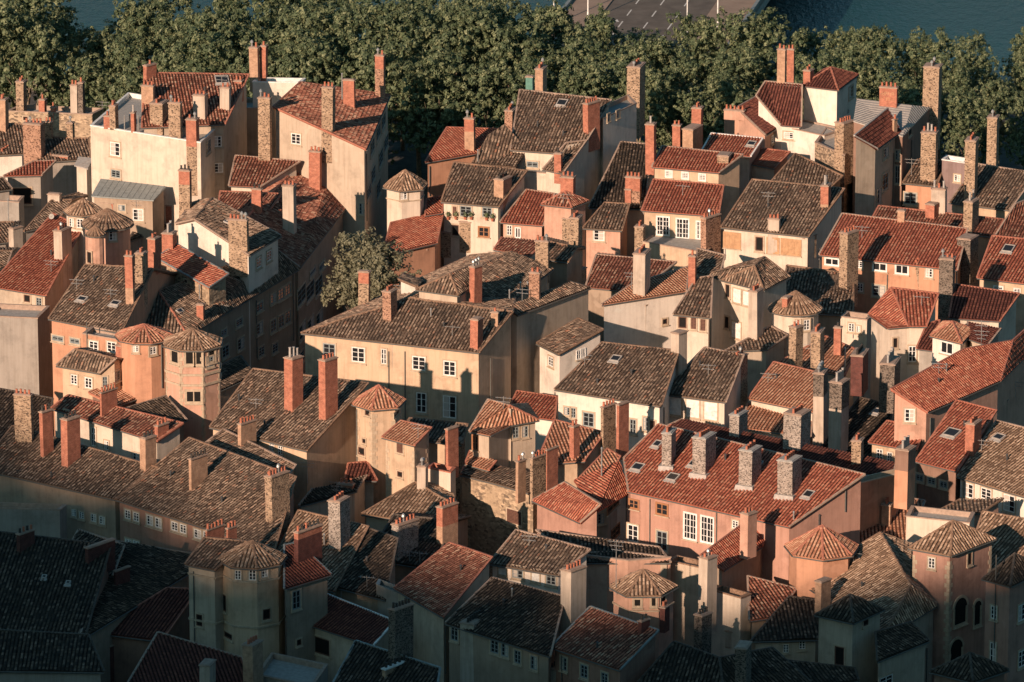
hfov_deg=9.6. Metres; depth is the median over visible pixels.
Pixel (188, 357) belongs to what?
window
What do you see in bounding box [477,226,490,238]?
window
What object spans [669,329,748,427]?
town house
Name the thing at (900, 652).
town house
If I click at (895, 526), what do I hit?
town house
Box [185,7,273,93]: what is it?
plane tree
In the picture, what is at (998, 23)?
river
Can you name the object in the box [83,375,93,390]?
window
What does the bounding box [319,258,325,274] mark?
window
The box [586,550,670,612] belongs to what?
town house
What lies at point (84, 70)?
plane tree
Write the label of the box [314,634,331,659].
window
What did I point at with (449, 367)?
window
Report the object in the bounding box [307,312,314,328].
window
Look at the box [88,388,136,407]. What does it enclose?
outbuilding
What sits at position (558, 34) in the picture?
plane tree
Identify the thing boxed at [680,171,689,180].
window
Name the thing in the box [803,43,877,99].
plane tree
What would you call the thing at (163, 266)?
window
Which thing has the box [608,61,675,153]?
plane tree
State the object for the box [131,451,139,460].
window
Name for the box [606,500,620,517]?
window
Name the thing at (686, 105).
plane tree
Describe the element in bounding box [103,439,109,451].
window
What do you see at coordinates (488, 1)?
plane tree
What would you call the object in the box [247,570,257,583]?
window
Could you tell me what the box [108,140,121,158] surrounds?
window
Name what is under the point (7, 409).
outbuilding
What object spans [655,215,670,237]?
window
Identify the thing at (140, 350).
stair tower
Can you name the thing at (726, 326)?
window
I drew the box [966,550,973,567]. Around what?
window
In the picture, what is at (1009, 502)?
window
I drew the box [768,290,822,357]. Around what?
stair tower
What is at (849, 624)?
tower
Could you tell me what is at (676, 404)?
window
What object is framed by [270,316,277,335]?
window
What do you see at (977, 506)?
outbuilding
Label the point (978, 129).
plane tree
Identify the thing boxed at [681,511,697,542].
window
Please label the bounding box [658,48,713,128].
plane tree
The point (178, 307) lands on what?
town house
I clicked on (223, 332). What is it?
window
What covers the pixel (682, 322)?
window
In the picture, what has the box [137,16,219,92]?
plane tree
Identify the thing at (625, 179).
town house
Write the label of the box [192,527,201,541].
window
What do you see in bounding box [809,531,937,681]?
town house
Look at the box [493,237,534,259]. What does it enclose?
outbuilding
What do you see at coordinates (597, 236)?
window
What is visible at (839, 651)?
window
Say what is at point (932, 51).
plane tree
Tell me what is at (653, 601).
window
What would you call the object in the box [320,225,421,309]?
street tree
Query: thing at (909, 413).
window
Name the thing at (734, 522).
window
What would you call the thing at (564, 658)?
window
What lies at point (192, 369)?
stair tower
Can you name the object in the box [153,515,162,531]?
window
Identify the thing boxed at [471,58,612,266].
town house
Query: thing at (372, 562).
town house
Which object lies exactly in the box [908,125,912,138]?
window
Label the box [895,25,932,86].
plane tree
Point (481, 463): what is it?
outbuilding
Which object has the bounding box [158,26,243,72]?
plane tree
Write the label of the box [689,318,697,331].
window
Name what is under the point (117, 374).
window
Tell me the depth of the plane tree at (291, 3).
680.65 m
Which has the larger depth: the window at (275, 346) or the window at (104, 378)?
the window at (275, 346)
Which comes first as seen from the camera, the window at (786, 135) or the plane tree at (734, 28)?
the window at (786, 135)
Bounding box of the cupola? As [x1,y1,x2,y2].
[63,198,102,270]
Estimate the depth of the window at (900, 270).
577.72 m
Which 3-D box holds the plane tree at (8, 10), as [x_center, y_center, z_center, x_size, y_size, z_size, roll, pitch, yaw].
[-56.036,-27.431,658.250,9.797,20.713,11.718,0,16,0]
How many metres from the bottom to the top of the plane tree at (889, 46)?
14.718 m
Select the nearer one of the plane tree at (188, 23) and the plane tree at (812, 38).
the plane tree at (188, 23)
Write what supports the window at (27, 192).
in the town house at (31, 182)
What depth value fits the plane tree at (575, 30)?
680.96 m
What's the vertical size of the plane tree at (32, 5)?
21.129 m
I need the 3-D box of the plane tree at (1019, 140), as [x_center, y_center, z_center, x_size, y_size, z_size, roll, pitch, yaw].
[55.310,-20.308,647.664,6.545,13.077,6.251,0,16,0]
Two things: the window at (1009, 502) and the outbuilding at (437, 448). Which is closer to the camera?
the window at (1009, 502)
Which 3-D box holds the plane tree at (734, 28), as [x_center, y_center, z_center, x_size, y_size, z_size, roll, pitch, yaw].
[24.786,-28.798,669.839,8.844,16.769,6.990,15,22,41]
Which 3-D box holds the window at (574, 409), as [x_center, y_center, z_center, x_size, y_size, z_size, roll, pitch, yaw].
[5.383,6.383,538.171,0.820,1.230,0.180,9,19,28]
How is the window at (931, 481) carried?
in the town house at (942, 457)
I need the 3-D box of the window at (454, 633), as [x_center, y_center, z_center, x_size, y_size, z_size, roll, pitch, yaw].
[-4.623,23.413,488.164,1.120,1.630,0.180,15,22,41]
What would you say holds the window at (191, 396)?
in the stair tower at (192, 369)
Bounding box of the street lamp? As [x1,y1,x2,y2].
[587,0,588,15]
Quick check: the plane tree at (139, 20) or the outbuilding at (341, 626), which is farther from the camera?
the plane tree at (139, 20)
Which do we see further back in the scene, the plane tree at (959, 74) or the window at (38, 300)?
the plane tree at (959, 74)
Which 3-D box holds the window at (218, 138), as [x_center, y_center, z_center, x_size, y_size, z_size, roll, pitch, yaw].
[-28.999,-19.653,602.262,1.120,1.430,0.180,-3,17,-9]
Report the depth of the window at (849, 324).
565.03 m
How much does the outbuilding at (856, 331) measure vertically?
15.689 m
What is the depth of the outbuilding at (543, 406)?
549.80 m
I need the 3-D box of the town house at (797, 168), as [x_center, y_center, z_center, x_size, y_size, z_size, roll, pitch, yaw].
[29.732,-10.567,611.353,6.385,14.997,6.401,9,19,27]
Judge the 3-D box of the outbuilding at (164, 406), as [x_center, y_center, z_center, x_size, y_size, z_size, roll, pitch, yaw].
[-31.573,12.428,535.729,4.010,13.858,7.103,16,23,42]
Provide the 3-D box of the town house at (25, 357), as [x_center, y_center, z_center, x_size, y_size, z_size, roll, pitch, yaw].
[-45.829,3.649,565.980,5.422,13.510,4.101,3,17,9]
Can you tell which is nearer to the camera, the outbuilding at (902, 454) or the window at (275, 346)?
the outbuilding at (902, 454)
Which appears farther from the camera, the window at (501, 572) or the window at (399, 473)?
the window at (399, 473)
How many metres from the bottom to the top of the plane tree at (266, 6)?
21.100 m
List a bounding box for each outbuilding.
[0,195,24,244]
[0,388,53,438]
[0,502,66,538]
[50,382,183,462]
[55,347,122,399]
[72,529,125,577]
[74,156,90,200]
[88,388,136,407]
[91,179,165,259]
[125,395,187,442]
[161,220,228,305]
[221,355,250,408]
[248,40,305,106]
[298,474,367,523]
[312,593,387,681]
[344,461,377,524]
[376,579,397,616]
[385,210,443,287]
[407,417,468,513]
[424,195,443,216]
[428,425,458,497]
[464,450,497,471]
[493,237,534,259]
[510,390,557,451]
[579,448,620,539]
[634,208,721,289]
[671,548,718,652]
[711,585,751,655]
[725,283,787,409]
[814,115,853,212]
[840,311,870,402]
[868,420,921,509]
[929,652,1009,681]
[942,155,964,212]
[942,497,1003,528]
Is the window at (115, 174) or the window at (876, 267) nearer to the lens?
the window at (876, 267)
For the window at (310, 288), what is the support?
in the town house at (303, 217)
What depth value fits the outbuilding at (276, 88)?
612.52 m
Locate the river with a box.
[31,0,1023,80]
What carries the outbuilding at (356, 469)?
on the ground
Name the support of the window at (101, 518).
in the town house at (88, 485)
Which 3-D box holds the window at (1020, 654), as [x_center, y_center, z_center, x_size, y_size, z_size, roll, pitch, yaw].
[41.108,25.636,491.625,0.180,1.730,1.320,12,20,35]
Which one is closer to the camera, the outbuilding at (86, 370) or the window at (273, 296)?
the outbuilding at (86, 370)
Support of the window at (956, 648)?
in the tower at (951, 564)
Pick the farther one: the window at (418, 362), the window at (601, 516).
the window at (418, 362)
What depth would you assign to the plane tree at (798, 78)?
647.30 m
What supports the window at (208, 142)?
in the town house at (125, 147)
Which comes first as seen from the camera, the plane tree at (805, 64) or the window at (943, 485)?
the window at (943, 485)
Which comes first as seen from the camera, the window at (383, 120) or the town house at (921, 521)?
the town house at (921, 521)
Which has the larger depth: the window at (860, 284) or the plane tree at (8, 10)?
the plane tree at (8, 10)
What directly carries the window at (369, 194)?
in the town house at (344, 127)
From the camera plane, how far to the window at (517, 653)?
483.65 m
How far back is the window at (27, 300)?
570.15 m
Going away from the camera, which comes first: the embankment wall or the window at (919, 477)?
the window at (919, 477)
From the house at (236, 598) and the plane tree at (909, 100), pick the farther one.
the plane tree at (909, 100)
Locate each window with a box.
[11,186,32,205]
[22,115,28,121]
[22,294,31,304]
[35,296,42,304]
[50,333,64,344]
[68,217,75,228]
[68,336,80,346]
[69,373,78,387]
[69,507,77,518]
[75,217,84,230]
[77,510,85,521]
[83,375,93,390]
[86,250,92,263]
[88,339,99,349]
[89,512,97,524]
[90,425,97,448]
[97,514,106,527]
[101,375,108,389]
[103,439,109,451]
[105,340,116,353]
[107,232,117,242]
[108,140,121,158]
[109,168,121,180]
[114,368,121,384]
[117,203,126,213]
[123,507,131,522]
[124,536,131,542]
[131,207,144,223]
[131,345,139,354]
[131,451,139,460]
[131,510,140,524]
[132,538,140,543]
[144,513,153,528]
[148,345,158,357]
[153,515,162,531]
[161,263,167,269]
[169,350,179,366]
[169,519,178,534]
[178,522,187,536]
[183,352,194,366]
[184,389,203,404]
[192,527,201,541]
[194,612,204,629]
[195,352,203,366]
[205,354,215,369]
[206,137,211,156]
[207,349,217,365]
[214,135,223,148]
[215,161,224,174]
[220,326,228,338]
[221,342,230,361]
[222,593,227,614]
[223,629,233,643]
[233,569,242,582]
[235,315,244,330]
[237,334,245,353]
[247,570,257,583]
[256,254,262,271]
[256,299,264,315]
[256,319,264,337]
[258,343,265,359]
[260,569,270,580]
[261,607,272,622]
[266,248,272,264]
[268,443,275,452]
[270,291,277,306]
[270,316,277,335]
[271,340,279,356]
[277,285,285,303]
[277,312,285,331]
[277,446,283,456]
[285,281,292,298]
[285,308,291,326]
[289,131,301,146]
[291,587,302,612]
[295,637,303,648]
[297,280,306,310]
[298,318,305,344]
[298,347,304,363]
[306,276,315,305]
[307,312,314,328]
[309,264,316,280]
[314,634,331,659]
[315,272,322,300]
[316,306,322,323]
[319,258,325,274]
[322,342,336,356]
[350,345,366,365]
[356,445,365,458]
[357,202,365,216]
[360,437,366,445]
[363,410,370,418]
[367,181,371,203]
[370,134,375,159]
[371,162,376,187]
[376,121,381,144]
[376,176,381,203]
[378,145,383,171]
[379,347,387,366]
[381,109,386,133]
[384,131,388,155]
[393,410,400,420]
[395,443,404,456]
[395,469,403,480]
[399,192,408,201]
[410,354,426,373]
[414,390,427,415]
[441,359,457,378]
[441,394,457,420]
[448,625,459,644]
[450,223,459,237]
[451,205,457,218]
[458,205,472,219]
[470,434,479,452]
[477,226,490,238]
[480,207,492,219]
[488,639,499,657]
[496,563,507,577]
[499,643,509,660]
[505,224,512,237]
[505,506,522,528]
[510,564,524,581]
[511,425,520,440]
[512,647,522,667]
[515,227,521,239]
[521,424,529,439]
[525,160,539,169]
[528,653,538,673]
[529,568,540,584]
[544,571,557,588]
[546,354,554,369]
[558,654,568,674]
[562,405,571,417]
[568,406,576,420]
[575,349,582,361]
[578,662,589,681]
[580,348,585,359]
[582,410,595,428]
[592,230,605,243]
[597,512,605,526]
[600,670,608,681]
[606,112,611,123]
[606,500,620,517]
[611,522,620,539]
[615,109,621,120]
[626,498,639,511]
[626,522,639,542]
[629,417,637,436]
[632,598,642,609]
[641,415,649,432]
[648,419,656,431]
[649,598,657,608]
[654,501,669,518]
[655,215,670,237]
[655,528,668,554]
[660,595,666,605]
[661,317,668,326]
[664,170,673,178]
[669,397,682,417]
[675,217,689,238]
[676,316,687,330]
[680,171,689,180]
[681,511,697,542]
[684,399,700,420]
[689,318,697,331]
[695,220,700,239]
[697,173,706,182]
[698,318,706,333]
[698,514,714,545]
[702,401,718,422]
[722,231,740,250]
[723,283,730,299]
[723,315,729,330]
[729,320,741,340]
[730,518,739,530]
[731,287,741,305]
[741,289,747,307]
[753,235,764,253]
[766,237,779,255]
[770,133,774,145]
[780,238,801,257]
[782,130,794,141]
[782,643,790,654]
[797,642,806,651]
[802,318,810,332]
[823,257,838,267]
[833,644,845,665]
[846,321,855,334]
[848,83,854,101]
[854,324,861,334]
[858,261,863,270]
[858,282,864,293]
[861,619,870,629]
[870,283,886,298]
[871,262,887,273]
[875,447,883,458]
[876,186,882,206]
[878,671,893,681]
[882,170,888,193]
[883,145,889,161]
[886,450,893,461]
[892,336,898,349]
[893,265,909,276]
[894,149,900,162]
[894,165,900,185]
[902,191,917,206]
[902,407,915,424]
[906,345,917,363]
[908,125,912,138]
[915,472,924,484]
[923,268,933,279]
[925,475,936,487]
[926,555,936,571]
[937,479,948,491]
[938,340,953,355]
[948,636,964,660]
[952,173,961,183]
[952,595,968,629]
[961,480,974,499]
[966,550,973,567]
[972,598,982,629]
[980,485,992,498]
[988,603,997,622]
[988,640,997,661]
[992,284,1004,289]
[1001,492,1015,515]
[1012,286,1021,295]
[1016,602,1023,625]
[1017,648,1023,671]
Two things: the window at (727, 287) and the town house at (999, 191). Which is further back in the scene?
the town house at (999, 191)
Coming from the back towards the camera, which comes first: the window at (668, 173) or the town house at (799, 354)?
the window at (668, 173)
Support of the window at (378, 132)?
in the town house at (344, 127)
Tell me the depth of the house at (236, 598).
492.81 m
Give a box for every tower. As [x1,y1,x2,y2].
[81,208,133,264]
[85,225,105,263]
[114,323,172,403]
[162,328,222,441]
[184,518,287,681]
[351,384,432,504]
[382,169,427,230]
[468,396,539,503]
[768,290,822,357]
[783,524,858,598]
[814,593,884,681]
[908,519,996,681]
[981,552,1023,681]
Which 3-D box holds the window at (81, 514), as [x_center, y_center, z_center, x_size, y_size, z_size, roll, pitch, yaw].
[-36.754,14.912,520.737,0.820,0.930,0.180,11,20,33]
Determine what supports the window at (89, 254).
in the stair tower at (95, 235)
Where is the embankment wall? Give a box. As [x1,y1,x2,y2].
[15,81,1022,90]
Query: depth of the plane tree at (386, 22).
654.39 m
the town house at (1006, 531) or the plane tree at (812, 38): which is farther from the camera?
the plane tree at (812, 38)
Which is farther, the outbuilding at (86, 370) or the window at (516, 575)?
the outbuilding at (86, 370)
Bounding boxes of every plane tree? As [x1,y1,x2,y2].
[0,0,36,107]
[0,0,64,94]
[0,17,76,105]
[12,0,78,104]
[43,16,103,105]
[49,51,115,109]
[65,25,109,84]
[72,25,134,111]
[98,9,146,82]
[99,31,166,108]
[100,0,190,88]
[106,67,162,110]
[134,0,200,70]
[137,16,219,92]
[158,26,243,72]
[173,0,248,66]
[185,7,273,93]
[204,0,264,30]
[212,0,298,91]
[224,41,294,96]
[237,7,324,80]
[259,0,323,27]
[268,29,353,86]
[270,0,335,82]
[290,0,383,90]
[303,0,361,53]
[311,0,386,88]
[333,0,420,132]
[335,41,425,164]
[369,0,436,150]
[374,9,466,177]
[396,36,466,153]
[408,0,445,59]
[421,0,515,120]
[423,0,505,86]
[450,51,515,127]
[456,0,538,108]
[462,0,515,123]
[470,18,558,126]
[490,52,569,127]
[515,0,581,88]
[526,4,579,72]
[543,25,603,96]
[548,57,613,97]
[559,14,607,59]
[573,3,631,97]
[597,36,660,102]
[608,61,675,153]
[623,27,674,85]
[626,33,681,120]
[656,85,711,147]
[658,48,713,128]
[659,10,730,120]
[684,15,727,91]
[698,6,771,107]
[702,43,767,132]
[703,70,758,143]
[740,29,775,79]
[748,7,809,95]
[767,52,824,115]
[785,27,827,71]
[786,74,803,118]
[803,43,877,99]
[814,26,873,87]
[831,28,874,71]
[851,23,915,99]
[863,57,917,99]
[869,75,922,105]
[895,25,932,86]
[901,26,964,94]
[911,53,979,159]
[940,89,1005,163]
[945,45,1006,134]
[949,29,993,106]
[969,77,1023,165]
[999,26,1023,86]
[1003,91,1023,168]
[1007,43,1023,120]
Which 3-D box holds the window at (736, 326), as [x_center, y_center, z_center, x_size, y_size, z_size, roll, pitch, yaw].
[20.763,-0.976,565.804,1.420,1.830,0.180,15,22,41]
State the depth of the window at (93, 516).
520.02 m
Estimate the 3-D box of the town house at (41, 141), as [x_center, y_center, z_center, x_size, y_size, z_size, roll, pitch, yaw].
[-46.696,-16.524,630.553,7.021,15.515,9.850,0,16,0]
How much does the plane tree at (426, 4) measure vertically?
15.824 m
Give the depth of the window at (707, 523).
507.85 m
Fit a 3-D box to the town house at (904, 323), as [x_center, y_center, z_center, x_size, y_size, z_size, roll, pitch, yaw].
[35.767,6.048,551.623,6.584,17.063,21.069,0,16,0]
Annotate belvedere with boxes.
[540,171,589,265]
[608,540,678,659]
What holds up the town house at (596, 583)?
on the ground
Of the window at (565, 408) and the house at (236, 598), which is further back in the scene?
the window at (565, 408)
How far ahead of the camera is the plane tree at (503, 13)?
665.64 m
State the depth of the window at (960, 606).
494.88 m
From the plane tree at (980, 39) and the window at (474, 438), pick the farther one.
the plane tree at (980, 39)
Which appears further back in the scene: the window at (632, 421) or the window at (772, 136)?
the window at (772, 136)
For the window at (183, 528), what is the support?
in the town house at (184, 493)
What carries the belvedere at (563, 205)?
on the ground
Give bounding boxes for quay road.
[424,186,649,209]
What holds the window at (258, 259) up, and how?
in the town house at (219, 233)
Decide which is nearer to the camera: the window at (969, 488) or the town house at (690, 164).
the window at (969, 488)
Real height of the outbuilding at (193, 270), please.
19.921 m
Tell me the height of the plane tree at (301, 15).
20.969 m
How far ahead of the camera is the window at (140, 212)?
597.52 m
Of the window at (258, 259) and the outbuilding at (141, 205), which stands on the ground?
the outbuilding at (141, 205)
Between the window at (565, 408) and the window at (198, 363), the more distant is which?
the window at (565, 408)
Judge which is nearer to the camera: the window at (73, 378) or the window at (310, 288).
the window at (73, 378)
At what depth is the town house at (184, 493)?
515.06 m
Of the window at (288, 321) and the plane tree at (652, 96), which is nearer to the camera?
the window at (288, 321)
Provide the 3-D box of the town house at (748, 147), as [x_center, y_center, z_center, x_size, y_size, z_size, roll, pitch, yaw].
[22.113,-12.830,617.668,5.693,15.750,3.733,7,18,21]
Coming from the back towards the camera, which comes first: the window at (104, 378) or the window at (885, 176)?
the window at (885, 176)
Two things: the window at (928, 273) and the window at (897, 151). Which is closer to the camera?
the window at (928, 273)
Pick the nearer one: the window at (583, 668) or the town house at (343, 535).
the window at (583, 668)
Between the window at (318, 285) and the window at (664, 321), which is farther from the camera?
the window at (318, 285)
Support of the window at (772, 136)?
in the town house at (744, 118)
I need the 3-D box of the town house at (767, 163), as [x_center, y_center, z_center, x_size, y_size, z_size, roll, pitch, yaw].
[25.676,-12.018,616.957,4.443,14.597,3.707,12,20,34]
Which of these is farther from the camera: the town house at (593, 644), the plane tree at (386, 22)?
the plane tree at (386, 22)
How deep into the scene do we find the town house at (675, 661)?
478.96 m
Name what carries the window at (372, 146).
in the town house at (344, 127)
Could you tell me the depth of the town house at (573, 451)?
524.31 m
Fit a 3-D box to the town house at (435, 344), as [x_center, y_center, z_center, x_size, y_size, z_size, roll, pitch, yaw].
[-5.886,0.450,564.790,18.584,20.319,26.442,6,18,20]
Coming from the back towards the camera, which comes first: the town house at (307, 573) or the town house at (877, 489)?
the town house at (877, 489)
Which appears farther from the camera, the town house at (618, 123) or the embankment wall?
the embankment wall
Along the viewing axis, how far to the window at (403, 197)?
599.27 m
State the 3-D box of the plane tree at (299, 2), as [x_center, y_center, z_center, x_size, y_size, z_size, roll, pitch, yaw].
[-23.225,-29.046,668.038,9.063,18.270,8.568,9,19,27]
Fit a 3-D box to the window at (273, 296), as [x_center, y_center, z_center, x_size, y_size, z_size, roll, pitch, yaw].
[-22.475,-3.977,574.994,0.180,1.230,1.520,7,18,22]
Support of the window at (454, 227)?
in the town house at (478, 190)
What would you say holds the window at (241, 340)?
in the town house at (178, 307)
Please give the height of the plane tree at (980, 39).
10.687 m
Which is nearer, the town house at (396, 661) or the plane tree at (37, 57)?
the town house at (396, 661)
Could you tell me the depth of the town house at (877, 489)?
512.30 m
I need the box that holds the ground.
[9,91,1023,435]
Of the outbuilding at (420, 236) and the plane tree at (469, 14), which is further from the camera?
the plane tree at (469, 14)
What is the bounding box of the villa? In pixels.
[755,43,859,160]
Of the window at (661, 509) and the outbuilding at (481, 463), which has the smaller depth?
the window at (661, 509)
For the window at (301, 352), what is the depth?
583.96 m
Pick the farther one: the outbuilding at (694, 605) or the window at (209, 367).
the window at (209, 367)
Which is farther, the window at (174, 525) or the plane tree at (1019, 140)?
the plane tree at (1019, 140)
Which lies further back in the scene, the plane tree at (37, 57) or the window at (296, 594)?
the plane tree at (37, 57)
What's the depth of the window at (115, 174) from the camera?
603.23 m
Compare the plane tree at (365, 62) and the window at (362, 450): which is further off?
the plane tree at (365, 62)
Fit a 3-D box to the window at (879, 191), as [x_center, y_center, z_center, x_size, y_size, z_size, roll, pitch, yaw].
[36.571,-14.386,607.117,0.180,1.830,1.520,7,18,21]
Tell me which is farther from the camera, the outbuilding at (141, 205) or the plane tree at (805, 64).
the plane tree at (805, 64)
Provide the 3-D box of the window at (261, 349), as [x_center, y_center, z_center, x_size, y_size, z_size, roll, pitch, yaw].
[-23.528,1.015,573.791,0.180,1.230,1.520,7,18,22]
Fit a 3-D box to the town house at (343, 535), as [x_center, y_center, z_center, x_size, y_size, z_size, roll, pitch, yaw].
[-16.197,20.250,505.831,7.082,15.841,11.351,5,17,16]
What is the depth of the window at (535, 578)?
496.81 m
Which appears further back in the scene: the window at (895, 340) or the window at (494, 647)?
the window at (895, 340)
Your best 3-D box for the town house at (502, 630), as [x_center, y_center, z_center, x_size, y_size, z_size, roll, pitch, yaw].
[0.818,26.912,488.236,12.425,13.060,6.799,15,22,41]
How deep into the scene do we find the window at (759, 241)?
590.41 m
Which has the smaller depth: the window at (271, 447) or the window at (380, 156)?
the window at (271, 447)
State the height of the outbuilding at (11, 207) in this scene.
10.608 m
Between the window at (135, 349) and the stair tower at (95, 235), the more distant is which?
the stair tower at (95, 235)
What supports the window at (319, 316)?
in the town house at (303, 217)
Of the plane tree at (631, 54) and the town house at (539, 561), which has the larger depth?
the plane tree at (631, 54)
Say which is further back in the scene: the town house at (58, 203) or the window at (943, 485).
the town house at (58, 203)
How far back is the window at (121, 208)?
597.66 m
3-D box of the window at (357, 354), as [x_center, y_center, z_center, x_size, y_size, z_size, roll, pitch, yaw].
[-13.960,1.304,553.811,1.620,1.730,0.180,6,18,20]
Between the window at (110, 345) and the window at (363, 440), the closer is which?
the window at (363, 440)
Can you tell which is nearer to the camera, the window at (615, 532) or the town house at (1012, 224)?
the window at (615, 532)
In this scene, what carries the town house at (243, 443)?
on the ground
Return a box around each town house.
[0,93,23,180]
[0,176,12,199]
[0,212,80,426]
[0,220,20,247]
[0,222,23,271]
[0,303,51,396]
[0,389,158,540]
[0,524,115,632]
[0,629,104,681]
[3,160,56,242]
[9,75,108,201]
[22,116,90,195]
[23,192,87,241]
[48,232,176,436]
[80,540,191,681]
[82,322,117,353]
[90,92,214,243]
[110,587,189,681]
[115,437,296,551]
[127,631,242,681]
[130,224,166,265]
[140,60,249,198]
[146,250,299,370]
[175,164,281,366]
[205,415,296,494]
[209,346,368,514]
[218,190,281,209]
[228,89,300,190]
[238,146,345,373]
[247,97,275,157]
[272,48,390,311]
[277,491,369,654]
[283,519,331,660]
[300,234,553,458]
[332,598,440,681]
[334,527,398,612]
[361,457,458,530]
[382,497,471,584]
[393,542,492,681]
[424,110,497,266]
[440,161,527,265]
[444,577,562,681]
[460,448,545,577]
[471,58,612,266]
[489,529,590,632]
[499,189,554,240]
[505,267,590,399]
[516,139,587,196]
[531,447,627,536]
[535,529,671,610]
[536,210,587,288]
[536,317,603,418]
[541,419,601,490]
[551,606,659,681]
[554,341,678,540]
[582,201,630,276]
[585,253,676,341]
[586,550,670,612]
[588,141,648,256]
[601,94,636,178]
[601,244,687,348]
[623,423,865,584]
[637,640,811,681]
[641,178,723,239]
[644,116,743,267]
[667,403,894,474]
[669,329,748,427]
[672,250,712,362]
[696,247,725,346]
[700,506,764,591]
[702,132,763,196]
[707,256,790,349]
[720,175,844,270]
[723,96,776,148]
[745,361,813,444]
[746,575,796,649]
[750,576,831,662]
[751,147,790,179]
[771,153,843,186]
[778,320,854,446]
[785,225,859,369]
[788,659,859,681]
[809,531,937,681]
[818,208,968,319]
[820,367,892,456]
[852,81,929,213]
[853,108,901,215]
[860,469,900,532]
[860,497,925,542]
[867,287,939,420]
[872,180,1003,286]
[874,621,929,681]
[890,329,1023,497]
[902,123,941,209]
[906,505,974,542]
[915,399,997,507]
[929,249,1001,364]
[948,132,1023,218]
[948,283,1020,341]
[956,415,1023,516]
[976,235,1023,335]
[976,510,1023,569]
[995,200,1023,237]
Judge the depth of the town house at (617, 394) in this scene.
537.53 m
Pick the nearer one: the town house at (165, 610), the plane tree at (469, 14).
the town house at (165, 610)
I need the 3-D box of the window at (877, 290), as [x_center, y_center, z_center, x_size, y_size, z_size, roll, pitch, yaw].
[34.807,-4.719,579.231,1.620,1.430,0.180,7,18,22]
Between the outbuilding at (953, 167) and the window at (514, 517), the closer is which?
the window at (514, 517)
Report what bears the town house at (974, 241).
on the ground
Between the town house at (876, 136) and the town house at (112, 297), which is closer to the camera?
the town house at (112, 297)
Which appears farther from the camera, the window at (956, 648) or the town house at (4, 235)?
the town house at (4, 235)
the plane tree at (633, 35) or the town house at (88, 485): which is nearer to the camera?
the town house at (88, 485)
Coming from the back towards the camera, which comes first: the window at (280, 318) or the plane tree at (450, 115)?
the plane tree at (450, 115)
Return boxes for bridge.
[505,0,769,103]
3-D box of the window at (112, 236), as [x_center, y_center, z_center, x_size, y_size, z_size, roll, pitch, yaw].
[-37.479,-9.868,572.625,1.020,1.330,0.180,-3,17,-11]
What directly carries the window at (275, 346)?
in the town house at (178, 307)
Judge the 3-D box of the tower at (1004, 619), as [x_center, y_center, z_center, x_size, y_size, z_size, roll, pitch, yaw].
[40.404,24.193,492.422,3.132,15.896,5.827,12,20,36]
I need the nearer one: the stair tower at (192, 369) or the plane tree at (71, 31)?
the stair tower at (192, 369)
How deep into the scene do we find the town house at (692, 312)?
561.53 m
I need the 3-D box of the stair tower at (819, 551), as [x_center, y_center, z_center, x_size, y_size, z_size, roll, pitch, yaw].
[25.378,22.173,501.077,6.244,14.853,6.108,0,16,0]
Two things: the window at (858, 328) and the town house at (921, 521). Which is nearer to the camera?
the town house at (921, 521)
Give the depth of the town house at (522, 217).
599.50 m
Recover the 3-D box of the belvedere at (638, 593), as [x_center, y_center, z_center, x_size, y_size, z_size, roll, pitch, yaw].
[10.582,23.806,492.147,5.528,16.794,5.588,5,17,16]
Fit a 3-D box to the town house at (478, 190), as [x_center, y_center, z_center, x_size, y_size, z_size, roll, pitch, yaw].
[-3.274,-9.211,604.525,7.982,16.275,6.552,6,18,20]
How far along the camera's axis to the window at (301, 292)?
581.97 m
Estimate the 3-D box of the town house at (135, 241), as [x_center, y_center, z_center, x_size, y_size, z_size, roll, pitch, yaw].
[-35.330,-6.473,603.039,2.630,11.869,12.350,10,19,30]
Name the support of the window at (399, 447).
in the stair tower at (392, 447)
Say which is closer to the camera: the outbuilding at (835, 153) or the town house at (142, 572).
the town house at (142, 572)
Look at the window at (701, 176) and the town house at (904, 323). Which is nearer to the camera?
the town house at (904, 323)
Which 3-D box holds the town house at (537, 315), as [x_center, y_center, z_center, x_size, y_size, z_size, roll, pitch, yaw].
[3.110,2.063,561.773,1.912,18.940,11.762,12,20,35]
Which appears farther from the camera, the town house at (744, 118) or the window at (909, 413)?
the town house at (744, 118)
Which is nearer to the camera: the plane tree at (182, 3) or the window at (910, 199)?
the window at (910, 199)
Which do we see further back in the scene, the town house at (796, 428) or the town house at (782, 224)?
the town house at (782, 224)
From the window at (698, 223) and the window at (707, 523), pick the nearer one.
the window at (707, 523)
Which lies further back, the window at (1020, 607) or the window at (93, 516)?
the window at (93, 516)
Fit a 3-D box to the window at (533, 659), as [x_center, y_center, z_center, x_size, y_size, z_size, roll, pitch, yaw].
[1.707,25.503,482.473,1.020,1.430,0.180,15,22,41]
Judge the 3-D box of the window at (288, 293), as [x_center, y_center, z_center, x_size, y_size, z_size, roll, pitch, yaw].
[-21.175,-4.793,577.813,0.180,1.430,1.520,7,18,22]
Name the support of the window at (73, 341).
in the town house at (112, 297)
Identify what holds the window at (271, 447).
in the town house at (306, 423)
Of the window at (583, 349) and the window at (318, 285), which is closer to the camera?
the window at (583, 349)
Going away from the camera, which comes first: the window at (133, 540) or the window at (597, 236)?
the window at (133, 540)
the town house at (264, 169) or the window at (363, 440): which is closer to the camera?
the window at (363, 440)
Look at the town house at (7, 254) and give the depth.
589.20 m
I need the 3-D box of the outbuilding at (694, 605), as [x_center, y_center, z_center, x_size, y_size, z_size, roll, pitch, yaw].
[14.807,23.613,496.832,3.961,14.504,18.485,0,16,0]

